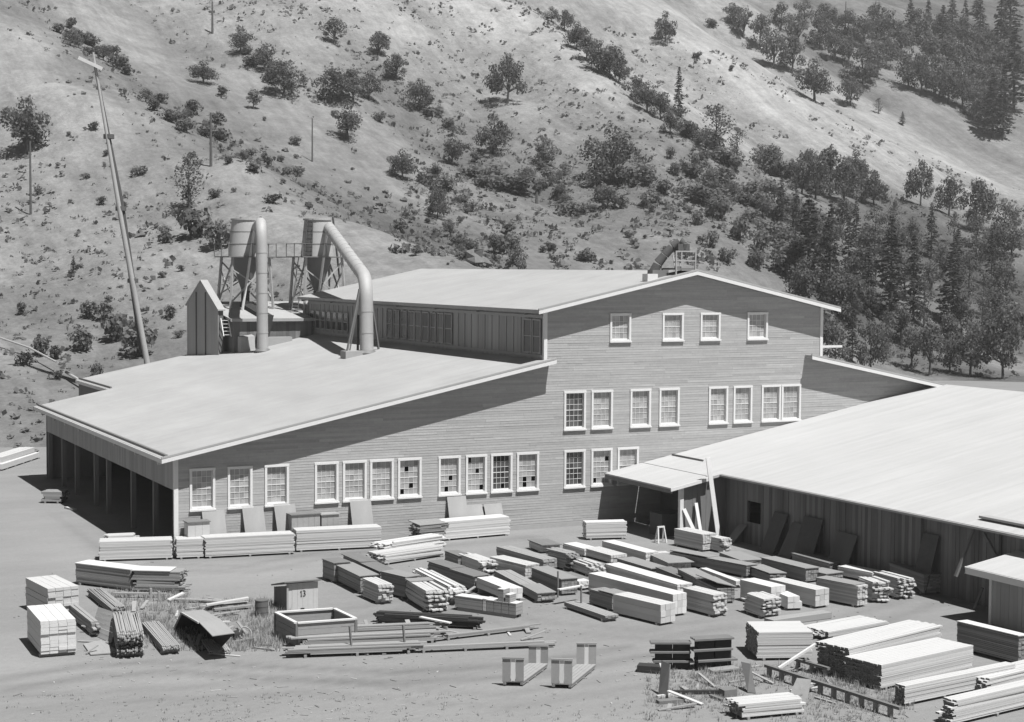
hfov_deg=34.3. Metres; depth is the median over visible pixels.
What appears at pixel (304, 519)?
box
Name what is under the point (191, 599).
plank
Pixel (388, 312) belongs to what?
window
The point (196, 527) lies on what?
box
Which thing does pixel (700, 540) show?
lumber stack
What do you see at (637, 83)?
oak tree
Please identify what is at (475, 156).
shrub
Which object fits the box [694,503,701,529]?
leaning board
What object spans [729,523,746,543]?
leaning board
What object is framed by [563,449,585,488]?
window
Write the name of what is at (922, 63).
oak tree
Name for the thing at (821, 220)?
oak tree
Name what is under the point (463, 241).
shrub
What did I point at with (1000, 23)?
pine tree
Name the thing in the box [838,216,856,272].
pine tree
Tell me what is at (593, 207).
shrub
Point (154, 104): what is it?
shrub
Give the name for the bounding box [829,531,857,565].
leaning board
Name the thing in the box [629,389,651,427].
window
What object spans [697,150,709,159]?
shrub
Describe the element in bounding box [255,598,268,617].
oil drum
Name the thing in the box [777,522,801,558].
leaning board
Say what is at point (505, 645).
lumber stack
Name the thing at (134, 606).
plank
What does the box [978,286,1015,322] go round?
oak tree
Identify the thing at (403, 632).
stake
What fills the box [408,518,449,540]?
lumber stack
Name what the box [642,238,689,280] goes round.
gooseneck duct
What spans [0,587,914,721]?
dry weeds
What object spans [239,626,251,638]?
hoop
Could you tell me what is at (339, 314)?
window
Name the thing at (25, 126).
oak tree
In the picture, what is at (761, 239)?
shrub
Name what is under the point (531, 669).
lumber cart
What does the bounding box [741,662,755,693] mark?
leaning board
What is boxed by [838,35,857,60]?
oak tree
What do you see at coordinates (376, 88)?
oak tree
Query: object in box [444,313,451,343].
window
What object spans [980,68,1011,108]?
oak tree
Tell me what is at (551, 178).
oak tree
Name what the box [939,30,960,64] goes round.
oak tree
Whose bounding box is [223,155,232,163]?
shrub
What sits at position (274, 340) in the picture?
roof hatch
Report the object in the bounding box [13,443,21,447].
boulder
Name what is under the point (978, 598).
leaning board
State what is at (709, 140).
oak tree
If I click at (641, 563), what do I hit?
lumber stack
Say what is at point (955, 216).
poplar tree
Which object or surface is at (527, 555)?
lumber stack
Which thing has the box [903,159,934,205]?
oak tree
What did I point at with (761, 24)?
oak tree
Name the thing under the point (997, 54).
oak tree
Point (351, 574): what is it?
lumber stack
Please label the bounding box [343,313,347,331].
window
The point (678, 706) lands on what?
plank
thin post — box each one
[557,571,558,597]
[580,585,581,602]
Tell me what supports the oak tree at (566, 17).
on the hillside
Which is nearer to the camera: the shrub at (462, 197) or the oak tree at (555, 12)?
the shrub at (462, 197)
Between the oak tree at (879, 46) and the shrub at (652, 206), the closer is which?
the shrub at (652, 206)
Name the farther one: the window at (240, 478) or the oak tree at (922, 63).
the oak tree at (922, 63)
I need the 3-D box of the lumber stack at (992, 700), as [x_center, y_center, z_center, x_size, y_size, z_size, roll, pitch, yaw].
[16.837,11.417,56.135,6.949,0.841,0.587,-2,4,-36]
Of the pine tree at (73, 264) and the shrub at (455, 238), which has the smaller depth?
the pine tree at (73, 264)
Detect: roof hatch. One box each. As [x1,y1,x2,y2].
[238,334,254,352]
[268,336,291,345]
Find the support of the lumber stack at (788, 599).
on the ground
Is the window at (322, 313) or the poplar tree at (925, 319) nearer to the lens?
the window at (322, 313)
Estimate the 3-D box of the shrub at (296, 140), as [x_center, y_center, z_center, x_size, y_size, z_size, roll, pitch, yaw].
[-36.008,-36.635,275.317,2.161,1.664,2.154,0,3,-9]
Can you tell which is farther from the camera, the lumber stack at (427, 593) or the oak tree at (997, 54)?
the oak tree at (997, 54)
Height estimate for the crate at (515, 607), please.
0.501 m
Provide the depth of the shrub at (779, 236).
257.85 m
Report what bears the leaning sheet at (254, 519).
on the ground
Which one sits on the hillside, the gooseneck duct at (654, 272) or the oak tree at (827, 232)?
the oak tree at (827, 232)
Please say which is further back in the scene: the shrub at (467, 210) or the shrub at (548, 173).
the shrub at (548, 173)
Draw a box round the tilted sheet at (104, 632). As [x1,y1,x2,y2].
[94,607,118,641]
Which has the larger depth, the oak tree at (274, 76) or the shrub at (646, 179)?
the oak tree at (274, 76)
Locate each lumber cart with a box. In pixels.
[502,644,548,684]
[551,642,596,687]
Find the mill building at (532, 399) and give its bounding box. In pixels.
[34,269,947,554]
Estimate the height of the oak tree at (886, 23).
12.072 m
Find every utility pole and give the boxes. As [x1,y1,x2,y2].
[29,141,31,214]
[209,112,211,166]
[211,1,213,33]
[311,118,312,161]
[535,192,537,203]
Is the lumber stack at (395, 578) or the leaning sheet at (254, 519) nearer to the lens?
the lumber stack at (395, 578)
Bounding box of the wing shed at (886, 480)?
[643,384,1023,606]
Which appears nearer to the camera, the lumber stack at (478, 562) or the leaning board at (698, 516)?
the lumber stack at (478, 562)
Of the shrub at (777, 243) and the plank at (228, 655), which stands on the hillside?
the shrub at (777, 243)
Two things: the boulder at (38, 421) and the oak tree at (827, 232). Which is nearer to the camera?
the boulder at (38, 421)
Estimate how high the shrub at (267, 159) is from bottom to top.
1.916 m
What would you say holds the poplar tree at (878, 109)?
on the hillside
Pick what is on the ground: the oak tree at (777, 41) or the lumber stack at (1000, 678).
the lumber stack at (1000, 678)
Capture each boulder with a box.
[9,413,20,419]
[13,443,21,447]
[20,428,30,432]
[30,435,43,442]
[35,419,43,423]
[135,229,147,237]
[456,248,492,267]
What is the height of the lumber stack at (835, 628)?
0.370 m
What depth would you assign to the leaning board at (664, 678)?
57.79 m
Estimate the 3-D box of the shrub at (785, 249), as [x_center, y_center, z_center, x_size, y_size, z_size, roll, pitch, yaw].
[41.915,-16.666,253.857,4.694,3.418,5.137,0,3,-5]
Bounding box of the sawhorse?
[654,526,666,543]
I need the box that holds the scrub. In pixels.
[0,0,1023,438]
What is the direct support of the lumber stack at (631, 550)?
on the ground
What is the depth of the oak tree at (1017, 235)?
319.90 m
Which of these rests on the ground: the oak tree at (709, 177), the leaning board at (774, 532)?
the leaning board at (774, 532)
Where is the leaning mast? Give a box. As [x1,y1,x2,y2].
[78,52,149,363]
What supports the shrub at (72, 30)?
on the hillside
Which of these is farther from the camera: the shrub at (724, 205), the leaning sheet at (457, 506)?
the shrub at (724, 205)
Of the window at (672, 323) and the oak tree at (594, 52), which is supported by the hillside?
the oak tree at (594, 52)
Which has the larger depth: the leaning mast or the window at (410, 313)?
the leaning mast
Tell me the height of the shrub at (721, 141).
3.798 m
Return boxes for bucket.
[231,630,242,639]
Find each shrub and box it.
[14,351,33,364]
[17,301,26,313]
[30,336,49,355]
[33,185,43,194]
[47,344,60,358]
[49,23,65,31]
[50,370,62,378]
[60,27,84,41]
[64,17,76,27]
[66,327,94,350]
[79,299,97,317]
[80,172,90,178]
[82,33,101,45]
[83,31,93,43]
[83,45,96,54]
[88,121,99,129]
[88,363,104,375]
[93,45,102,53]
[93,301,114,319]
[96,195,107,204]
[100,311,135,340]
[104,295,112,300]
[105,53,128,68]
[108,44,120,54]
[119,326,157,357]
[120,66,134,74]
[130,164,147,174]
[142,317,148,325]
[146,97,161,110]
[154,93,168,101]
[157,225,172,235]
[158,232,171,242]
[158,271,166,277]
[159,109,173,119]
[162,304,176,317]
[165,111,178,121]
[171,201,216,237]
[172,330,182,337]
[174,110,183,120]
[174,118,195,132]
[176,264,185,270]
[183,99,203,113]
[197,125,214,136]
[202,220,230,248]
[208,111,225,123]
[208,187,220,197]
[212,127,230,140]
[217,85,229,94]
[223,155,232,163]
[241,44,252,54]
[241,55,258,66]
[242,46,252,54]
[243,148,257,157]
[246,162,261,171]
[262,192,283,203]
[263,155,274,165]
[277,154,284,161]
[282,167,292,174]
[289,136,301,144]
[290,165,304,173]
[371,110,386,120]
[393,221,408,231]
[410,247,420,255]
[415,171,437,183]
[422,106,443,116]
[424,218,433,222]
[430,174,454,189]
[432,187,447,199]
[441,117,456,128]
[448,233,465,243]
[450,249,466,257]
[457,195,469,201]
[459,164,482,177]
[460,142,472,148]
[462,238,480,249]
[463,207,471,213]
[468,200,477,211]
[470,152,480,161]
[472,174,490,186]
[476,163,500,176]
[480,174,507,189]
[490,235,511,253]
[496,171,508,177]
[502,172,521,191]
[502,222,515,233]
[503,173,540,194]
[504,233,522,248]
[534,177,551,188]
[535,160,546,169]
[538,246,546,252]
[539,167,557,178]
[545,241,557,249]
[550,256,559,262]
[552,184,567,196]
[555,200,580,214]
[576,205,589,212]
[577,250,595,260]
[582,169,605,186]
[590,203,597,211]
[592,183,616,200]
[602,163,624,183]
[607,167,628,183]
[610,195,629,207]
[624,230,635,237]
[627,238,637,243]
[628,162,656,180]
[629,178,637,186]
[637,190,659,206]
[641,174,655,185]
[646,189,659,196]
[646,203,657,211]
[649,178,672,193]
[666,146,676,158]
[669,161,681,174]
[672,105,690,117]
[675,117,698,137]
[678,183,721,204]
[680,160,705,176]
[681,127,691,137]
[689,153,699,163]
[691,50,702,58]
[691,210,705,224]
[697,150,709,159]
[700,169,720,182]
[701,229,719,246]
[703,180,728,190]
[705,18,718,26]
[708,194,732,218]
[709,146,734,163]
[712,133,726,148]
[712,187,731,199]
[714,165,737,184]
[717,172,730,184]
[717,247,738,263]
[722,152,738,167]
[722,194,736,206]
[723,155,745,164]
[725,154,743,170]
[729,216,750,240]
[732,192,754,204]
[740,210,760,221]
[741,179,760,194]
[746,198,762,207]
[747,248,765,268]
[750,191,766,208]
[751,216,761,222]
[752,191,772,202]
[752,227,772,252]
[753,219,766,228]
[757,202,785,216]
[759,179,774,198]
[760,221,783,239]
[763,157,784,175]
[766,248,793,273]
[769,230,794,243]
[772,239,790,247]
[773,241,791,255]
[774,160,788,176]
[775,194,801,211]
[779,157,803,178]
[779,225,795,239]
[786,182,798,189]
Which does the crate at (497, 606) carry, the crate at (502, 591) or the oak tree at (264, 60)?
the crate at (502, 591)
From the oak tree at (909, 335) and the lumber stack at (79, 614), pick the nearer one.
the lumber stack at (79, 614)
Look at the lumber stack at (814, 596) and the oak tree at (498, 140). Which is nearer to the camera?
the lumber stack at (814, 596)
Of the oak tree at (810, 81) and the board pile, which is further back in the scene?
the oak tree at (810, 81)
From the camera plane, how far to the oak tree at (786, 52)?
464.65 m
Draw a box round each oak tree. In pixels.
[0,95,52,154]
[62,32,79,45]
[73,36,83,47]
[95,44,114,60]
[135,88,153,101]
[178,110,193,121]
[181,109,193,117]
[185,59,220,83]
[228,25,254,53]
[238,150,246,161]
[246,88,263,108]
[252,41,279,70]
[260,59,305,95]
[297,76,308,87]
[311,66,352,103]
[317,15,346,44]
[331,66,368,101]
[331,100,361,139]
[357,68,386,100]
[369,31,390,54]
[381,53,407,80]
[386,148,417,179]
[404,78,435,110]
[426,162,444,182]
[428,187,452,218]
[435,105,445,113]
[440,218,456,236]
[443,136,466,165]
[447,125,458,136]
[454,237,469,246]
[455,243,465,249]
[474,111,513,154]
[482,52,527,103]
[487,232,501,253]
[505,242,528,268]
[517,168,533,178]
[534,137,560,162]
[535,183,541,194]
[543,6,557,21]
[543,175,557,186]
[553,169,563,182]
[554,183,568,195]
[556,9,574,30]
[556,194,570,203]
[559,161,571,174]
[562,21,589,48]
[575,31,598,60]
[577,127,637,179]
[583,38,614,73]
[593,44,625,74]
[596,185,622,208]
[608,54,631,83]
[622,75,647,100]
[631,80,658,112]
[649,91,674,119]
[653,11,677,42]
[659,110,682,134]
[689,127,715,147]
[692,133,703,144]
[697,103,737,150]
[700,168,718,184]
[703,195,719,211]
[722,2,741,23]
[726,181,740,195]
[731,5,753,38]
[748,13,772,50]
[749,143,768,162]
[755,24,787,68]
[755,197,772,215]
[758,143,782,173]
[768,184,781,201]
[769,1,791,29]
[775,34,806,73]
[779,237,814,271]
[781,201,804,222]
[782,12,809,45]
[783,256,823,297]
[789,150,815,193]
[792,56,834,101]
[793,0,814,19]
[798,205,828,246]
[799,153,835,198]
[800,148,818,166]
[804,12,830,48]
[810,218,848,260]
[812,144,850,195]
[813,2,841,30]
[819,27,846,60]
[823,314,834,344]
[823,320,854,359]
[825,262,853,315]
[828,159,864,201]
[828,197,854,230]
[833,8,860,36]
[834,76,863,105]
[835,274,877,328]
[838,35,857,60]
[838,41,885,83]
[844,245,880,296]
[845,148,869,175]
[847,159,883,201]
[848,14,880,44]
[853,222,893,259]
[856,318,890,366]
[857,173,889,206]
[862,206,889,239]
[866,1,888,31]
[867,29,901,68]
[868,40,892,78]
[874,8,908,44]
[878,221,911,255]
[886,253,917,294]
[887,19,915,55]
[888,300,913,346]
[894,45,922,89]
[896,324,925,368]
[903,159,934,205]
[903,216,921,244]
[904,6,932,40]
[908,51,937,94]
[912,320,945,374]
[914,28,941,64]
[916,259,946,296]
[922,53,959,97]
[923,13,957,40]
[929,63,968,104]
[930,241,952,278]
[932,312,962,352]
[933,175,964,216]
[938,331,964,371]
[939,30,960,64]
[945,290,980,332]
[946,39,983,77]
[948,65,977,108]
[950,14,980,50]
[952,321,990,375]
[958,177,1001,227]
[961,231,990,269]
[962,78,990,116]
[964,52,1006,88]
[965,213,989,247]
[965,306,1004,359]
[971,86,1014,122]
[973,25,1000,62]
[977,224,1015,261]
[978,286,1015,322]
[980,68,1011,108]
[981,308,1022,378]
[985,38,1023,74]
[990,199,1023,228]
[990,251,1023,295]
[992,299,1023,359]
[996,218,1023,258]
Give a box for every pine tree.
[70,256,77,270]
[673,67,684,116]
[774,174,785,223]
[786,188,827,293]
[787,183,802,237]
[815,263,836,330]
[817,201,843,298]
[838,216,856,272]
[845,300,862,361]
[850,195,862,242]
[855,247,885,310]
[872,215,915,318]
[898,111,905,124]
[900,235,925,323]
[904,0,915,30]
[919,202,941,258]
[924,0,932,19]
[934,5,954,57]
[934,241,974,320]
[944,0,958,29]
[949,226,966,287]
[958,1,971,45]
[969,0,982,13]
[972,0,990,34]
[976,73,1006,138]
[981,228,999,283]
[989,0,1013,67]
[989,69,1016,139]
[997,29,1023,112]
[998,0,1023,42]
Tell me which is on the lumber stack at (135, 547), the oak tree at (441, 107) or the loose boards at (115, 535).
the loose boards at (115, 535)
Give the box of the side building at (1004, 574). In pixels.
[964,551,1023,632]
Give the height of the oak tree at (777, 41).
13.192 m
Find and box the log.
[65,371,77,379]
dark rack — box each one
[649,640,693,668]
[690,634,737,670]
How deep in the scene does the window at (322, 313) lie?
126.97 m
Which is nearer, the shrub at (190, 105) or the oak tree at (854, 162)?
the shrub at (190, 105)
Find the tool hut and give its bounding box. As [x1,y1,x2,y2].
[271,579,320,610]
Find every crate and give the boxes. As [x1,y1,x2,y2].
[455,593,486,609]
[483,596,492,610]
[487,597,497,611]
[494,599,501,612]
[498,587,509,600]
[501,601,508,613]
[505,592,515,601]
[509,601,522,614]
[650,510,677,536]
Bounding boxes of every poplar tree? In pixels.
[165,151,212,207]
[629,149,645,177]
[726,127,748,156]
[872,98,883,113]
[873,241,889,283]
[875,310,899,358]
[886,199,902,229]
[906,229,927,277]
[914,280,936,327]
[945,211,961,241]
[955,251,982,298]
[970,270,997,307]
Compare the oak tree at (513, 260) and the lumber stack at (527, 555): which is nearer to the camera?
the lumber stack at (527, 555)
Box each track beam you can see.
[764,664,902,716]
[794,658,829,676]
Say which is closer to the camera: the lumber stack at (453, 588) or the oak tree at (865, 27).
the lumber stack at (453, 588)
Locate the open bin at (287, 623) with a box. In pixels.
[274,607,356,645]
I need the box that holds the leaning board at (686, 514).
[683,508,694,528]
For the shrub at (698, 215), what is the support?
on the hillside
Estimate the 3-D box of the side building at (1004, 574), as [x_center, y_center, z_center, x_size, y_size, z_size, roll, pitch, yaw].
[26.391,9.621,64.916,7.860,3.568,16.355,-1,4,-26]
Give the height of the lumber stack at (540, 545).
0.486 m
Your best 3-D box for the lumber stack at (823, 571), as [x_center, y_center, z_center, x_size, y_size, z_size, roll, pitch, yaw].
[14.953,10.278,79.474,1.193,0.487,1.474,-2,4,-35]
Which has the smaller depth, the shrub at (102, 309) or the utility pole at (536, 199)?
the shrub at (102, 309)
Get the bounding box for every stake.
[158,591,160,600]
[348,626,352,654]
[402,625,406,652]
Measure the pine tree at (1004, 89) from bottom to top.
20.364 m
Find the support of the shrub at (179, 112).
on the hillside
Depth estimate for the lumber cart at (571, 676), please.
59.80 m
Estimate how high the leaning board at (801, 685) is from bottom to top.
0.650 m
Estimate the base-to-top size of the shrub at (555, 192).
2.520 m
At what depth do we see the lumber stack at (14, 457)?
123.92 m
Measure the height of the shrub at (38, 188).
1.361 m
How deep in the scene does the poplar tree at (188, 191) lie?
214.87 m
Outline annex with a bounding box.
[220,301,314,352]
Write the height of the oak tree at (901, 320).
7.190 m
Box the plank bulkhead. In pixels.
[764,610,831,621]
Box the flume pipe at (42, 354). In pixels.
[0,337,56,362]
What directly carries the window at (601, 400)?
in the mill building at (532, 399)
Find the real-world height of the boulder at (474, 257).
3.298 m
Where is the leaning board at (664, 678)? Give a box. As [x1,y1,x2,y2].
[658,660,670,696]
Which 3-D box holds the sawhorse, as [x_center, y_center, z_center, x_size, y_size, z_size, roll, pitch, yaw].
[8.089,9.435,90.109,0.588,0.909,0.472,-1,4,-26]
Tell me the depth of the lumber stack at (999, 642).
63.65 m
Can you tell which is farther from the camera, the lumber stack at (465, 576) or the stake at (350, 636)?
the lumber stack at (465, 576)
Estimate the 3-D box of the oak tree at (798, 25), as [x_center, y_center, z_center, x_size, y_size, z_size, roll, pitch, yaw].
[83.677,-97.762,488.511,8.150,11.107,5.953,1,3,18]
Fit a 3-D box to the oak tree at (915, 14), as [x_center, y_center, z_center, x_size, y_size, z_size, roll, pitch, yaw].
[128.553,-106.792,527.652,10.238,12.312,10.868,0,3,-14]
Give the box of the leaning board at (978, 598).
[972,587,983,609]
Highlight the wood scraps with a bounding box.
[13,538,968,721]
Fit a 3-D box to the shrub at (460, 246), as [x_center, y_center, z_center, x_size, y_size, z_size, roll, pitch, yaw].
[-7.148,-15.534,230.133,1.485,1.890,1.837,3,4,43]
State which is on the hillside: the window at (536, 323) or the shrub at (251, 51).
the shrub at (251, 51)
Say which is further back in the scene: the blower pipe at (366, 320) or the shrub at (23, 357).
the shrub at (23, 357)
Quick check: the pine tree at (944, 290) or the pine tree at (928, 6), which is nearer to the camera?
the pine tree at (944, 290)
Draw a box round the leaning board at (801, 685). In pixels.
[790,678,810,703]
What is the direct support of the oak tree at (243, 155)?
on the hillside
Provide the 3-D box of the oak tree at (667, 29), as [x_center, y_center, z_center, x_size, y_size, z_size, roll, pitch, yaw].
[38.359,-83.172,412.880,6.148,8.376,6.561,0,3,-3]
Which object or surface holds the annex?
on the ground
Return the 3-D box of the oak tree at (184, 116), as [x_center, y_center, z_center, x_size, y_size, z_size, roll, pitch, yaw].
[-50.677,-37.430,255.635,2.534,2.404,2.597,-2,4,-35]
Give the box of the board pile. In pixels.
[41,489,69,503]
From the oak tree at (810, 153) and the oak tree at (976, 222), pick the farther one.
the oak tree at (810, 153)
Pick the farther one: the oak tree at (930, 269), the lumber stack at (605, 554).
the oak tree at (930, 269)
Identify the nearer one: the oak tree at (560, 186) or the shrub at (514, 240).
the shrub at (514, 240)
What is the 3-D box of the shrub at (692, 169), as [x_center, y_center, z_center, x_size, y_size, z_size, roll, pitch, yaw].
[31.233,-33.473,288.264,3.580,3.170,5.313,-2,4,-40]
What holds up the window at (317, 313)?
in the mill building at (532, 399)
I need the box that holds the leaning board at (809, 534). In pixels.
[794,515,823,554]
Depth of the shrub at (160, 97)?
277.04 m
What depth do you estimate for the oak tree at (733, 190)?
280.48 m
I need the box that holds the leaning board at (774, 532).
[760,511,788,554]
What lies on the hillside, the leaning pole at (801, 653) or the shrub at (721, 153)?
the shrub at (721, 153)
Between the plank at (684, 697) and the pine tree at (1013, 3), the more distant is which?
the pine tree at (1013, 3)
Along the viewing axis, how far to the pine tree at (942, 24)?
520.57 m
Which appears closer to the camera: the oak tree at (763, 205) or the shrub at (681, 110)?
the oak tree at (763, 205)
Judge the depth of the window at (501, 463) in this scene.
93.67 m
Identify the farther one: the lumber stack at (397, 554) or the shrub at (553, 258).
the shrub at (553, 258)
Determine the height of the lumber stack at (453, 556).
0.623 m
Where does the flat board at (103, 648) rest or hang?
on the ground
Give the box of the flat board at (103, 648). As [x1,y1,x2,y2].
[83,640,116,654]
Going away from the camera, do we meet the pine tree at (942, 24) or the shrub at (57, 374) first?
the shrub at (57, 374)
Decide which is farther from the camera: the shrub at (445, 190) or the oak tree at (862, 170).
the oak tree at (862, 170)
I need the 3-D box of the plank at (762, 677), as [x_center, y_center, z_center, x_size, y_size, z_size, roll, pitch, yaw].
[8.936,11.398,59.997,0.111,0.284,1.475,-2,4,-37]
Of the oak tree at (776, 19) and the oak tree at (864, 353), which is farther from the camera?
the oak tree at (776, 19)
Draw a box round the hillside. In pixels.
[0,0,1023,446]
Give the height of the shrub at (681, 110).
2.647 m
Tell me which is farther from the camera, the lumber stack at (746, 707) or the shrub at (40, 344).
the shrub at (40, 344)
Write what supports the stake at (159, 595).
on the ground
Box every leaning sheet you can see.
[202,510,226,533]
[242,505,265,532]
[274,503,295,530]
[350,499,372,524]
[447,496,467,517]
[467,504,483,515]
[484,503,502,514]
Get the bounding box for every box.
[183,519,210,536]
[286,511,320,531]
[320,511,339,525]
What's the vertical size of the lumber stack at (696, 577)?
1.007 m
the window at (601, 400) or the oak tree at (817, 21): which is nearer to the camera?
the window at (601, 400)
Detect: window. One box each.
[189,467,215,511]
[227,466,253,509]
[264,464,289,506]
[309,310,313,327]
[314,461,339,503]
[315,310,319,328]
[320,311,324,328]
[326,311,330,329]
[331,312,335,330]
[337,312,341,330]
[342,460,367,502]
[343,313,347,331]
[370,459,394,500]
[386,309,391,337]
[393,310,398,338]
[397,457,422,498]
[401,310,406,338]
[408,311,413,339]
[414,311,420,340]
[422,312,428,341]
[430,312,435,342]
[437,313,443,342]
[438,455,461,496]
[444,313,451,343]
[465,454,487,494]
[490,453,512,493]
[516,452,539,491]
[523,318,531,352]
[532,319,540,353]
[563,391,586,430]
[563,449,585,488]
[590,448,612,486]
[591,390,613,429]
[609,313,631,342]
[617,447,638,485]
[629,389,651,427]
[658,388,679,426]
[662,313,684,341]
[700,312,721,340]
[708,386,728,424]
[732,385,752,423]
[747,312,768,339]
[761,384,781,422]
[781,384,801,421]
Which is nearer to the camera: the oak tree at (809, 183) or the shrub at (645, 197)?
the shrub at (645, 197)
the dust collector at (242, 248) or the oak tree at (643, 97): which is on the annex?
the dust collector at (242, 248)
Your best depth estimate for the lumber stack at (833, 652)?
61.56 m
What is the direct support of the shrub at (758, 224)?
on the hillside
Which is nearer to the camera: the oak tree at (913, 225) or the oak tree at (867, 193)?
the oak tree at (913, 225)
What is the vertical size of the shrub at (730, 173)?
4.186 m
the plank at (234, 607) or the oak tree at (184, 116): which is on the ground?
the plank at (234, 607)
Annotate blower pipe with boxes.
[252,217,269,352]
[324,222,379,358]
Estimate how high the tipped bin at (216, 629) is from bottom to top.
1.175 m
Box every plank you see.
[64,506,76,510]
[77,640,112,642]
[114,592,166,594]
[131,601,136,611]
[140,600,148,608]
[167,592,184,600]
[174,598,221,600]
[199,601,247,607]
[202,600,223,601]
[206,597,248,605]
[212,610,239,615]
[213,604,252,610]
[215,654,240,656]
[236,621,248,634]
[419,616,451,623]
[436,627,458,632]
[520,630,545,639]
[557,585,583,589]
[637,662,660,671]
[641,670,659,673]
[656,693,674,697]
[656,697,684,703]
[658,703,696,710]
[667,690,703,704]
[672,690,717,693]
[698,673,715,686]
[706,457,720,535]
[706,665,739,671]
[709,694,723,700]
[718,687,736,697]
[752,671,773,683]
[815,696,836,703]
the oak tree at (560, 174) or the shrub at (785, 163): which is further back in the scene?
the shrub at (785, 163)
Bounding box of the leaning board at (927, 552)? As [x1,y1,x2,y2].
[912,532,939,594]
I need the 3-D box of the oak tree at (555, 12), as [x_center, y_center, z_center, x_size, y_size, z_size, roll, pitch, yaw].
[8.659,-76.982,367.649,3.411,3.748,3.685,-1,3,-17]
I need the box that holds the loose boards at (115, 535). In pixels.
[103,532,139,537]
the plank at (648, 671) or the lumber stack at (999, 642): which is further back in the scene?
the lumber stack at (999, 642)
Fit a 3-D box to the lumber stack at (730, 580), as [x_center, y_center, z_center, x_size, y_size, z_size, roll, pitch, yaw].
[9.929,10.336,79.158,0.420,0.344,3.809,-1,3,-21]
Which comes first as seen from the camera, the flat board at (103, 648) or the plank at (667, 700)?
the plank at (667, 700)
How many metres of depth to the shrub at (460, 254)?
191.50 m
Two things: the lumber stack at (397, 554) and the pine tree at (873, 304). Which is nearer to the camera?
the lumber stack at (397, 554)
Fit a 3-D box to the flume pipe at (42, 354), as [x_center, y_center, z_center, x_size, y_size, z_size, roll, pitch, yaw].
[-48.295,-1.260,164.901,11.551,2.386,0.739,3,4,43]
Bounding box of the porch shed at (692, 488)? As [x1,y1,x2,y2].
[604,463,724,535]
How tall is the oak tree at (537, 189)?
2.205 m
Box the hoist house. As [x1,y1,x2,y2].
[185,280,224,354]
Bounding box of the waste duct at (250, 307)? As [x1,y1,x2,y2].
[240,303,273,348]
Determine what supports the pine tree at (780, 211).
on the hillside
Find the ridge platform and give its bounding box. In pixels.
[661,251,696,274]
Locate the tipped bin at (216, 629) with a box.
[173,609,234,650]
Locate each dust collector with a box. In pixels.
[214,216,276,309]
[286,216,349,313]
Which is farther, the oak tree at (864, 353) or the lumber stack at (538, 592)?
the oak tree at (864, 353)
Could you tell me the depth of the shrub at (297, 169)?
253.99 m
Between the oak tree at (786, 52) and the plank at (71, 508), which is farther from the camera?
the oak tree at (786, 52)
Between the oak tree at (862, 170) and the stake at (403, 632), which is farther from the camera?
the oak tree at (862, 170)
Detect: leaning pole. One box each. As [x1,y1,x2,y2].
[777,643,815,667]
[954,529,975,576]
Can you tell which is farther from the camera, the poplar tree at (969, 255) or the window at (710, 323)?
the poplar tree at (969, 255)
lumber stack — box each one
[0,447,39,468]
[25,575,78,611]
[27,603,75,656]
[69,604,100,635]
[75,559,138,590]
[87,587,125,613]
[99,536,172,560]
[112,611,144,656]
[131,566,191,592]
[142,621,180,653]
[173,536,203,559]
[201,531,295,558]
[201,639,230,654]
[282,640,426,657]
[286,629,449,644]
[292,524,381,551]
[301,621,447,634]
[322,557,350,582]
[336,562,378,593]
[341,553,392,578]
[361,577,393,603]
[366,543,444,564]
[369,533,445,549]
[373,610,485,629]
[381,569,420,598]
[405,577,449,610]
[407,640,556,652]
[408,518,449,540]
[412,568,468,603]
[427,559,489,591]
[434,623,540,640]
[440,514,510,540]
[444,550,465,564]
[458,552,497,572]
[476,576,522,600]
[490,555,538,577]
[493,570,555,602]
[496,545,556,568]
[527,539,561,552]
[530,566,578,594]
[546,547,579,570]
[563,542,593,556]
[564,600,618,621]
[570,557,605,575]
[577,578,588,589]
[582,519,626,539]
[585,546,626,562]
[588,571,686,614]
[589,587,625,610]
[602,540,657,562]
[604,562,691,591]
[613,592,674,624]
[616,557,666,572]
[651,551,693,568]
[655,566,682,579]
[670,549,757,577]
[674,527,715,551]
[678,568,735,602]
[683,586,727,616]
[699,568,739,586]
[711,535,731,551]
[718,551,760,563]
[725,692,805,719]
[740,578,785,601]
[740,591,780,617]
[745,621,812,660]
[748,564,785,580]
[760,556,820,581]
[769,577,828,607]
[780,591,799,609]
[791,552,849,569]
[792,601,801,609]
[805,615,888,638]
[815,575,867,606]
[815,620,942,676]
[818,567,842,577]
[838,564,881,578]
[844,637,973,689]
[858,576,893,601]
[873,571,916,598]
[888,562,941,593]
[895,662,1015,705]
[935,679,1023,721]
[956,620,1023,662]
[975,660,1023,689]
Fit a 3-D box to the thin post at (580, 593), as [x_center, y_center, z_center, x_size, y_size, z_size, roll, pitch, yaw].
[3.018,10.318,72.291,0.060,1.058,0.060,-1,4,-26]
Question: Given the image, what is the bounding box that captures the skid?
[457,607,520,618]
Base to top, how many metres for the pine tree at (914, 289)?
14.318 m
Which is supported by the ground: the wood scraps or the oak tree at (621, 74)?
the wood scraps
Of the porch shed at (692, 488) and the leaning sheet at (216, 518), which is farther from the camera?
the porch shed at (692, 488)
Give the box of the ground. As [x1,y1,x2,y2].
[0,381,1023,721]
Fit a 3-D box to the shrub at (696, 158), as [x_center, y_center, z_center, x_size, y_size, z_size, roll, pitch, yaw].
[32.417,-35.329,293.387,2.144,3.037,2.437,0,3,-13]
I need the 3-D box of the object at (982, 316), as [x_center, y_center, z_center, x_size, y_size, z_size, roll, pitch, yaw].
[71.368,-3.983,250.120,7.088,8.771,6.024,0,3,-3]
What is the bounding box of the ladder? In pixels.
[220,318,231,335]
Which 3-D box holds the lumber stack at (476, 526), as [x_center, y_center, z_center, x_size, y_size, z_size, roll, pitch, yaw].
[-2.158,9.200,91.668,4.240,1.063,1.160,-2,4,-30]

